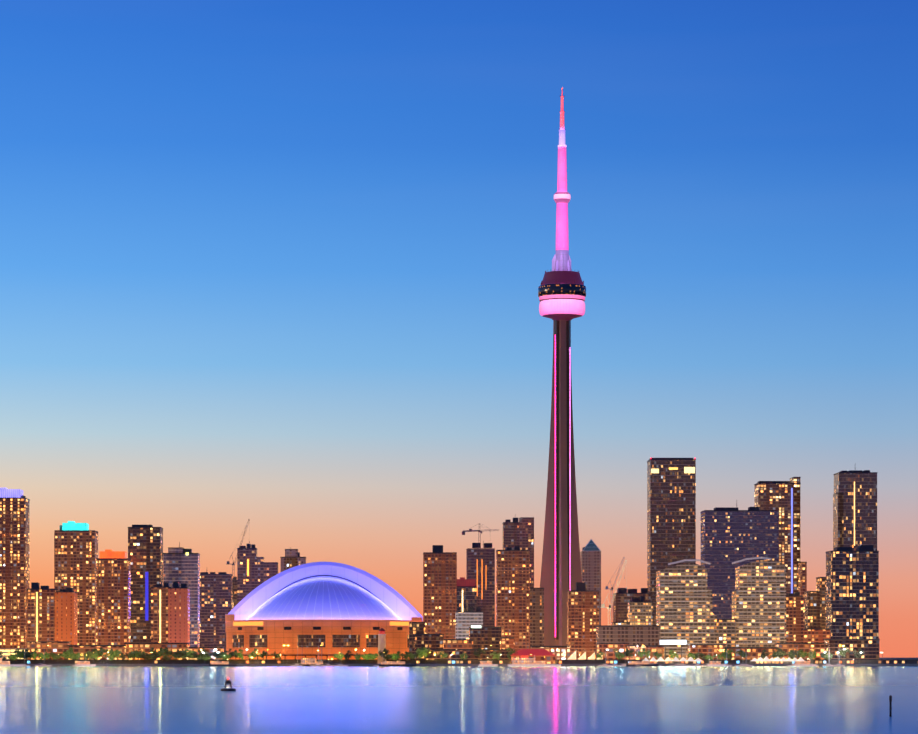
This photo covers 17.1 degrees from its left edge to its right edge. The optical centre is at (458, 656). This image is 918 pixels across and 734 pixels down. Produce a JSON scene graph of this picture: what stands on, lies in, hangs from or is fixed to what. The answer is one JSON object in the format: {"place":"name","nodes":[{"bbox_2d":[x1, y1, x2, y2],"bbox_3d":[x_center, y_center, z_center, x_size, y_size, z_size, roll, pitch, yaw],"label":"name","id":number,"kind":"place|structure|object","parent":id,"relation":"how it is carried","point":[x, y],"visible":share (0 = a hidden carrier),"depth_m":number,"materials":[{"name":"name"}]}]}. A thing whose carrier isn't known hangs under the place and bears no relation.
{"place":"outdoors","nodes":[
{"label":"outdoors","id":0,"kind":"place"},
{"bbox_2d":[0,648,26,658],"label":"building","id":1,"kind":"structure","parent":0,"point":[5,651],"depth_m":2588.22,"materials":[{"name":"concrete"}]},
{"bbox_2d":[0,666,917,733],"bbox_3d":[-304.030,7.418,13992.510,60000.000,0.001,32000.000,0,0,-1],"label":"lake water","id":2,"kind":"structure","parent":0,"point":[462,700],"depth_m":522.09,"materials":[{"name":"blue liquid"}]},
{"bbox_2d":[0,658,22,665],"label":"tour boat","id":3,"kind":"object","parent":2,"relation":"on","point":[4,663],"visible":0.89,"depth_m":2412.34,"materials":[{"name":"white"}]},
{"bbox_2d":[75,661,95,665],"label":"yacht","id":4,"kind":"object","parent":2,"relation":"on","point":[84,663],"visible":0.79,"depth_m":2418.42,"materials":[{"name":"white"}]},
{"bbox_2d":[209,661,236,665],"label":"tour boat","id":5,"kind":"object","parent":2,"relation":"on","point":[219,663],"visible":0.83,"depth_m":2418.80,"materials":[{"name":"grey"}]},
{"bbox_2d":[221,678,235,690],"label":"buoy","id":6,"kind":"object","parent":2,"relation":"on","point":[228,689],"visible":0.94,"depth_m":666.07,"materials":[{"name":"metal"}]},
{"bbox_2d":[299,658,333,665],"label":"tour boat","id":7,"kind":"object","parent":2,"relation":"on","point":[308,661],"visible":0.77,"depth_m":2423.67,"materials":[{"name":"grey"}]},
{"bbox_2d":[379,661,416,665],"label":"tour boat","id":8,"kind":"object","parent":2,"relation":"in","point":[393,663],"visible":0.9,"depth_m":2421.11,"materials":[{"name":"grey"}]},
{"bbox_2d":[22,645,844,665],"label":"marina sailboats","id":9,"kind":"object","parent":2,"relation":"on","point":[604,664],"visible":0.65,"depth_m":2427.96,"materials":[{"name":"grey"}]},
{"bbox_2d":[12,663,917,665],"bbox_3d":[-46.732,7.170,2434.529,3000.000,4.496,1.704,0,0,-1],"label":"quay wall","id":10,"kind":"structure","parent":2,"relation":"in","point":[362,664],"depth_m":2434.70,"materials":[{"name":"concrete"}]},
{"bbox_2d":[479,661,497,665],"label":"yacht","id":11,"kind":"object","parent":2,"relation":"on","point":[485,663],"visible":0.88,"depth_m":2422.49,"materials":[{"name":"white"}]},
{"bbox_2d":[508,654,560,665],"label":"tour boat","id":12,"kind":"object","parent":2,"relation":"on","point":[524,662],"visible":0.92,"depth_m":2420.47,"materials":[{"name":"white"}]},
{"bbox_2d":[626,661,658,665],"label":"ferry","id":13,"kind":"object","parent":2,"relation":"on","point":[635,663],"visible":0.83,"depth_m":2427.47,"materials":[{"name":"white metal"}]},
{"bbox_2d":[708,661,725,665],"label":"boat","id":14,"kind":"object","parent":2,"relation":"on","point":[715,663],"visible":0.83,"depth_m":2423.54,"materials":[{"name":"white"}]},
{"bbox_2d":[794,661,816,665],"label":"yacht","id":15,"kind":"object","parent":2,"relation":"on","point":[802,663],"visible":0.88,"depth_m":2429.09,"materials":[{"name":"white"}]},
{"bbox_2d":[889,695,891,716],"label":"mooring pile","id":16,"kind":"object","parent":2,"relation":"in","point":[890,705],"visible":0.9,"depth_m":381.03,"materials":[{"name":"wood"}]},
{"bbox_2d":[0,0,917,657],"label":"sky","id":17,"kind":"structure","parent":0,"point":[280,266],"materials":[{"name":"blue"}]},
{"bbox_2d":[538,89,585,645],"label":"observation tower","id":18,"kind":"structure","parent":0,"point":[561,291],"depth_m":2993.79,"materials":[{"name":"concrete"}]},
{"bbox_2d":[600,560,626,624],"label":"luffing crane","id":19,"kind":"object","parent":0,"point":[603,606],"visible":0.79,"depth_m":2718.79,"materials":[{"name":"silver metal"}]},
{"bbox_2d":[606,557,624,619],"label":"luffing crane","id":20,"kind":"object","parent":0,"point":[612,590],"visible":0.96,"depth_m":3500.45,"materials":[{"name":"silver metal"}]},
{"bbox_2d":[879,658,917,658],"bbox_3d":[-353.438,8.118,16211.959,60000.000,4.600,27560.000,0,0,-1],"label":"city ground","id":21,"kind":"structure","parent":0,"point":[898,658],"depth_m":11838.43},
{"bbox_2d":[0,488,29,647],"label":"tower","id":22,"kind":"structure","parent":21,"relation":"on","point":[14,544],"depth_m":2807.42,"materials":[{"name":"brown"}]},
{"bbox_2d":[14,648,24,663],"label":"tree","id":23,"kind":"object","parent":21,"relation":"on","point":[18,652],"visible":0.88,"depth_m":2458.05,"materials":[{"name":"green plant"}]},
{"bbox_2d":[26,582,58,647],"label":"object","id":24,"kind":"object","parent":21,"relation":"on","point":[40,614],"visible":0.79,"depth_m":2648.38,"materials":[{"name":"black"}]},
{"bbox_2d":[38,652,49,659],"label":"tree","id":25,"kind":"object","parent":21,"relation":"on","point":[41,655],"visible":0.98,"depth_m":2464.38,"materials":[{"name":"green plant"}]},
{"bbox_2d":[27,641,70,658],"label":"low-rise building","id":26,"kind":"structure","parent":21,"relation":"on","point":[57,647],"depth_m":2523.85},
{"bbox_2d":[55,588,77,644],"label":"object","id":27,"kind":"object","parent":21,"relation":"on","point":[66,614],"visible":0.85,"depth_m":2650.91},
{"bbox_2d":[61,647,72,658],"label":"tree","id":28,"kind":"object","parent":21,"relation":"on","point":[64,655],"visible":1,"depth_m":2459.78,"materials":[{"name":"green plant"}]},
{"bbox_2d":[54,521,97,644],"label":"tower","id":29,"kind":"structure","parent":21,"relation":"on","point":[75,550],"depth_m":2868.61,"materials":[{"name":"brown"}]},
{"bbox_2d":[67,645,125,658],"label":"low-rise building","id":30,"kind":"structure","parent":21,"relation":"on","point":[81,649],"depth_m":2509.75,"materials":[{"name":"brown"}]},
{"bbox_2d":[97,647,107,663],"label":"tree","id":31,"kind":"object","parent":21,"relation":"on","point":[101,652],"visible":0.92,"depth_m":2463.01,"materials":[{"name":"green plant"}]},
{"bbox_2d":[96,550,130,644],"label":"tower","id":32,"kind":"structure","parent":21,"relation":"on","point":[113,597],"depth_m":2759.57,"materials":[{"name":"brown"}]},
{"bbox_2d":[108,649,120,663],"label":"tree","id":33,"kind":"object","parent":21,"relation":"on","point":[115,652],"visible":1,"depth_m":2453.14,"materials":[{"name":"green plant"}]},
{"bbox_2d":[132,649,144,658],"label":"tree","id":34,"kind":"object","parent":21,"relation":"on","point":[136,654],"visible":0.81,"depth_m":2461.93,"materials":[{"name":"green plant"}]},
{"bbox_2d":[128,525,162,642],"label":"tower","id":35,"kind":"structure","parent":21,"relation":"on","point":[145,549],"depth_m":2859.94,"materials":[{"name":"black"}]},
{"bbox_2d":[125,643,188,658],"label":"low-rise building","id":36,"kind":"structure","parent":21,"relation":"on","point":[173,647],"depth_m":2520.85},
{"bbox_2d":[151,582,168,642],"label":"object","id":37,"kind":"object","parent":21,"relation":"on","point":[159,613],"visible":0.75,"depth_m":2650.68,"materials":[{"name":"black"}]},
{"bbox_2d":[157,647,170,663],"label":"tree","id":38,"kind":"object","parent":21,"relation":"on","point":[161,652],"visible":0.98,"depth_m":2454.79,"materials":[{"name":"green plant"}]},
{"bbox_2d":[168,582,189,646],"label":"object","id":39,"kind":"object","parent":21,"relation":"on","point":[178,614],"visible":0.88,"depth_m":2653.08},
{"bbox_2d":[173,649,186,663],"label":"tree","id":40,"kind":"object","parent":21,"relation":"on","point":[180,654],"visible":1,"depth_m":2448.55,"materials":[{"name":"green plant"}]},
{"bbox_2d":[163,542,199,646],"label":"tower","id":41,"kind":"structure","parent":21,"relation":"on","point":[181,565],"depth_m":2910.85,"materials":[{"name":"black"}]},
{"bbox_2d":[182,648,194,663],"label":"tree","id":42,"kind":"object","parent":21,"relation":"on","point":[190,651],"visible":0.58,"depth_m":2464.48,"materials":[{"name":"green plant"}]},
{"bbox_2d":[194,648,207,663],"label":"tree","id":43,"kind":"object","parent":21,"relation":"on","point":[202,654],"visible":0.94,"depth_m":2447.71,"materials":[{"name":"green plant"}]},
{"bbox_2d":[189,647,223,658],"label":"low-rise building","id":44,"kind":"structure","parent":21,"relation":"on","point":[212,649],"depth_m":2591.72,"materials":[{"name":"brown"}]},
{"bbox_2d":[200,572,232,651],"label":"apartment building","id":45,"kind":"structure","parent":21,"relation":"on","point":[216,598],"depth_m":3220.89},
{"bbox_2d":[227,519,249,583],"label":"luffing crane","id":46,"kind":"object","parent":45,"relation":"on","point":[228,562],"visible":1,"depth_m":3240.69,"materials":[{"name":"metal"}]},
{"bbox_2d":[233,577,236,607],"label":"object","id":47,"kind":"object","parent":21,"relation":"on","point":[235,592],"visible":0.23,"depth_m":3291.28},
{"bbox_2d":[234,649,243,662],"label":"tree","id":48,"kind":"object","parent":21,"relation":"on","point":[240,656],"visible":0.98,"depth_m":2460.85,"materials":[{"name":"green plant"}]},
{"bbox_2d":[248,648,257,658],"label":"tree","id":49,"kind":"object","parent":21,"relation":"on","point":[254,654],"visible":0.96,"depth_m":2472.13,"materials":[{"name":"green plant"}]},
{"bbox_2d":[237,544,277,603],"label":"tower","id":50,"kind":"structure","parent":21,"relation":"on","point":[254,571],"depth_m":3241.70,"materials":[{"name":"black"}]},
{"bbox_2d":[280,547,305,571],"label":"tower","id":51,"kind":"structure","parent":21,"relation":"on","point":[291,558],"depth_m":3342.55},
{"bbox_2d":[225,614,421,658],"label":"stadium base","id":52,"kind":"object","parent":21,"relation":"on","point":[308,637],"visible":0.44,"depth_m":2955.77,"materials":[{"name":"brown concrete"}]},
{"bbox_2d":[225,562,422,622],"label":"stadium dome roof","id":53,"kind":"structure","parent":52,"relation":"on","point":[323,591],"depth_m":3017.34,"materials":[{"name":"metal"}]},
{"bbox_2d":[368,653,377,663],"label":"tree","id":54,"kind":"object","parent":21,"relation":"on","point":[372,656],"visible":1,"depth_m":2458.29,"materials":[{"name":"green plant"}]},
{"bbox_2d":[378,628,385,663],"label":"lighthouse","id":55,"kind":"object","parent":21,"relation":"on","point":[381,640],"visible":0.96,"depth_m":2467.64,"materials":[{"name":"beige"}]},
{"bbox_2d":[409,622,424,658],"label":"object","id":56,"kind":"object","parent":21,"relation":"on","point":[416,628],"visible":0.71,"depth_m":2645.59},
{"bbox_2d":[416,647,429,663],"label":"tree","id":57,"kind":"object","parent":21,"relation":"on","point":[422,653],"visible":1,"depth_m":2456.65,"materials":[{"name":"green plant"}]},
{"bbox_2d":[415,634,443,658],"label":"low-rise building","id":58,"kind":"structure","parent":21,"relation":"on","point":[432,641],"depth_m":2555.86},
{"bbox_2d":[423,545,456,638],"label":"tower","id":59,"kind":"structure","parent":21,"relation":"on","point":[439,587],"depth_m":2816.07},
{"bbox_2d":[443,639,472,648],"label":"low-rise building","id":60,"kind":"structure","parent":21,"relation":"on","point":[457,643],"depth_m":2536.38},
{"bbox_2d":[3,659,917,663],"bbox_3d":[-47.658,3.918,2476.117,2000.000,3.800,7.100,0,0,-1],"label":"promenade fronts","id":61,"kind":"object","parent":21,"relation":"on","point":[468,661],"visible":0.62,"depth_m":2473.95,"materials":[{"name":"brown"}]},
{"bbox_2d":[457,577,476,610],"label":"building","id":62,"kind":"structure","parent":21,"relation":"on","point":[468,587],"depth_m":2956.79,"materials":[{"name":"grey"}]},
{"bbox_2d":[426,649,509,658],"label":"low-rise building","id":63,"kind":"structure","parent":21,"relation":"on","point":[453,653],"depth_m":2486.53,"materials":[{"name":"brown"}]},
{"bbox_2d":[455,590,482,638],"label":"building","id":64,"kind":"structure","parent":21,"relation":"on","point":[466,617],"depth_m":2756.67,"materials":[{"name":"grey"}]},
{"bbox_2d":[473,648,485,658],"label":"tree","id":65,"kind":"object","parent":21,"relation":"on","point":[478,653],"visible":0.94,"depth_m":2473.34,"materials":[{"name":"green plant"}]},
{"bbox_2d":[466,541,494,626],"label":"tower","id":66,"kind":"structure","parent":21,"relation":"on","point":[480,565],"depth_m":3117.19,"materials":[{"name":"black"}]},
{"bbox_2d":[462,524,498,553],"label":"hammerhead crane","id":67,"kind":"object","parent":66,"relation":"on","point":[469,530],"visible":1,"depth_m":3118.07,"materials":[{"name":"metal"}]},
{"bbox_2d":[469,625,500,648],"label":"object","id":68,"kind":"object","parent":21,"relation":"on","point":[483,637],"visible":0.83,"depth_m":2616.95,"materials":[{"name":"black"}]},
{"bbox_2d":[500,637,513,648],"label":"low-rise building","id":69,"kind":"structure","parent":21,"relation":"on","point":[506,642],"depth_m":2597.36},
{"bbox_2d":[496,542,529,651],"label":"tower","id":70,"kind":"structure","parent":21,"relation":"on","point":[512,593],"depth_m":2827.61,"materials":[{"name":"brown concrete"}]},
{"bbox_2d":[502,517,533,587],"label":"tower","id":71,"kind":"structure","parent":21,"relation":"on","point":[515,531],"depth_m":3318.19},
{"bbox_2d":[510,649,555,663],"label":"pavilion","id":72,"kind":"structure","parent":21,"relation":"on","point":[547,657],"depth_m":2468.12,"materials":[{"name":"red"}]},
{"bbox_2d":[530,588,543,645],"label":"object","id":73,"kind":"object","parent":21,"relation":"on","point":[536,616],"visible":0.54,"depth_m":2918.18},
{"bbox_2d":[530,646,569,658],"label":"low-rise building","id":74,"kind":"structure","parent":21,"relation":"on","point":[559,653],"depth_m":2558.28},
{"bbox_2d":[567,582,598,658],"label":"tower","id":75,"kind":"structure","parent":21,"relation":"on","point":[582,612],"depth_m":2758.97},
{"bbox_2d":[568,651,602,658],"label":"sails","id":76,"kind":"object","parent":21,"relation":"on","point":[583,656],"visible":0.38,"depth_m":2478.35,"materials":[{"name":"white fabric"}]},
{"bbox_2d":[580,547,600,624],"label":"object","id":77,"kind":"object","parent":21,"relation":"on","point":[591,568],"visible":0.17,"depth_m":3319.88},
{"bbox_2d":[582,539,600,550],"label":"pyramid roof","id":78,"kind":"structure","parent":77,"relation":"on","point":[591,545],"depth_m":3322.73,"materials":[{"name":"blue glass"}]},
{"bbox_2d":[597,643,628,658],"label":"low-rise building","id":79,"kind":"structure","parent":21,"relation":"on","point":[611,647],"depth_m":2539.26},
{"bbox_2d":[613,648,624,663],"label":"tree","id":80,"kind":"object","parent":21,"relation":"on","point":[618,654],"visible":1,"depth_m":2471.10,"materials":[{"name":"green plant"}]},
{"bbox_2d":[611,622,630,624],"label":"building","id":81,"kind":"structure","parent":21,"relation":"on","point":[620,623],"depth_m":2889.90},
{"bbox_2d":[596,625,659,658],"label":"building","id":82,"kind":"structure","parent":21,"relation":"on","point":[640,634],"depth_m":2599.72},
{"bbox_2d":[623,648,636,658],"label":"tree","id":83,"kind":"object","parent":21,"relation":"on","point":[628,652],"visible":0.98,"depth_m":2480.85,"materials":[{"name":"green plant"}]},
{"bbox_2d":[613,588,651,621],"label":"building","id":84,"kind":"structure","parent":21,"relation":"on","point":[622,598],"depth_m":3120.41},
{"bbox_2d":[627,590,652,624],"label":"building","id":85,"kind":"structure","parent":21,"relation":"on","point":[640,610],"depth_m":2900.40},
{"bbox_2d":[637,648,650,657],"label":"tree","id":86,"kind":"object","parent":21,"relation":"on","point":[640,653],"visible":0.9,"depth_m":2471.16,"materials":[{"name":"green plant"}]},
{"bbox_2d":[627,645,663,658],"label":"low-rise building","id":87,"kind":"structure","parent":21,"relation":"on","point":[655,648],"depth_m":2519.86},
{"bbox_2d":[647,458,695,624],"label":"tower","id":88,"kind":"structure","parent":21,"relation":"on","point":[671,510],"depth_m":3121.43,"materials":[{"name":"black"}]},
{"bbox_2d":[660,640,686,658],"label":"billboard","id":89,"kind":"object","parent":21,"relation":"on","point":[673,642],"visible":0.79,"depth_m":2560.57,"materials":[{"name":"white"}]},
{"bbox_2d":[656,559,716,658],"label":"apartment building","id":90,"kind":"structure","parent":21,"relation":"on","point":[683,602],"depth_m":2660.87,"materials":[{"name":"grey"}]},
{"bbox_2d":[687,644,725,658],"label":"low-rise building","id":91,"kind":"structure","parent":21,"relation":"on","point":[708,649],"depth_m":2541.03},
{"bbox_2d":[643,656,803,663],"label":"tents","id":92,"kind":"object","parent":21,"relation":"on","point":[754,659],"visible":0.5,"depth_m":2464.26,"materials":[{"name":"white fabric"}]},
{"bbox_2d":[717,619,735,646],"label":"building","id":93,"kind":"structure","parent":21,"relation":"on","point":[726,631],"depth_m":2665.66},
{"bbox_2d":[700,507,778,618],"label":"tower","id":94,"kind":"structure","parent":21,"relation":"on","point":[729,535],"depth_m":3022.57,"materials":[{"name":"glass"}]},
{"bbox_2d":[723,647,778,658],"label":"low-rise building","id":95,"kind":"structure","parent":21,"relation":"on","point":[754,652],"depth_m":2521.78,"materials":[{"name":"brown"}]},
{"bbox_2d":[732,557,785,646],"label":"apartment building","id":96,"kind":"structure","parent":21,"relation":"on","point":[759,603],"depth_m":2672.35,"materials":[{"name":"grey"}]},
{"bbox_2d":[754,477,800,594],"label":"tower","id":97,"kind":"structure","parent":21,"relation":"on","point":[783,497],"depth_m":3224.29,"materials":[{"name":"black"}]},
{"bbox_2d":[775,650,786,663],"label":"tree","id":98,"kind":"object","parent":21,"relation":"on","point":[782,653],"visible":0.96,"depth_m":2472.16,"materials":[{"name":"green plant"}]},
{"bbox_2d":[786,592,803,642],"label":"building","id":99,"kind":"structure","parent":21,"relation":"on","point":[794,617],"depth_m":2693.05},
{"bbox_2d":[774,643,823,658],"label":"low-rise building","id":100,"kind":"structure","parent":21,"relation":"on","point":[818,648],"depth_m":2542.81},
{"bbox_2d":[798,562,806,627],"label":"skyscraper","id":101,"kind":"structure","parent":21,"relation":"on","point":[802,577],"depth_m":3024.16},
{"bbox_2d":[808,650,816,662],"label":"tree","id":102,"kind":"object","parent":21,"relation":"on","point":[811,652],"visible":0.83,"depth_m":2471.29,"materials":[{"name":"green plant"}]},
{"bbox_2d":[804,591,820,627],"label":"skyscraper","id":103,"kind":"structure","parent":21,"relation":"on","point":[812,609],"depth_m":2823.83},
{"bbox_2d":[803,628,830,642],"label":"low-rise building","id":104,"kind":"structure","parent":21,"relation":"on","point":[815,635],"depth_m":2703.47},
{"bbox_2d":[816,577,825,627],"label":"building","id":105,"kind":"structure","parent":21,"relation":"on","point":[821,584],"depth_m":2864.11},
{"bbox_2d":[838,646,850,656],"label":"tree","id":106,"kind":"object","parent":21,"relation":"on","point":[842,653],"visible":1,"depth_m":2475.39,"materials":[{"name":"green plant"}]},
{"bbox_2d":[824,639,879,658],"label":"building","id":107,"kind":"structure","parent":21,"relation":"on","point":[869,648],"depth_m":2503.67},
{"bbox_2d":[826,545,878,638],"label":"tower","id":108,"kind":"structure","parent":21,"relation":"on","point":[852,594],"depth_m":2724.40,"materials":[{"name":"black glass"}]},
{"bbox_2d":[833,470,877,550],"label":"tower","id":109,"kind":"structure","parent":21,"relation":"on","point":[855,509],"depth_m":3226.03,"materials":[{"name":"black"}]},
{"bbox_2d":[852,648,863,663],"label":"tree","id":110,"kind":"object","parent":21,"relation":"on","point":[858,654],"visible":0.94,"depth_m":2477.22,"materials":[{"name":"green plant"}]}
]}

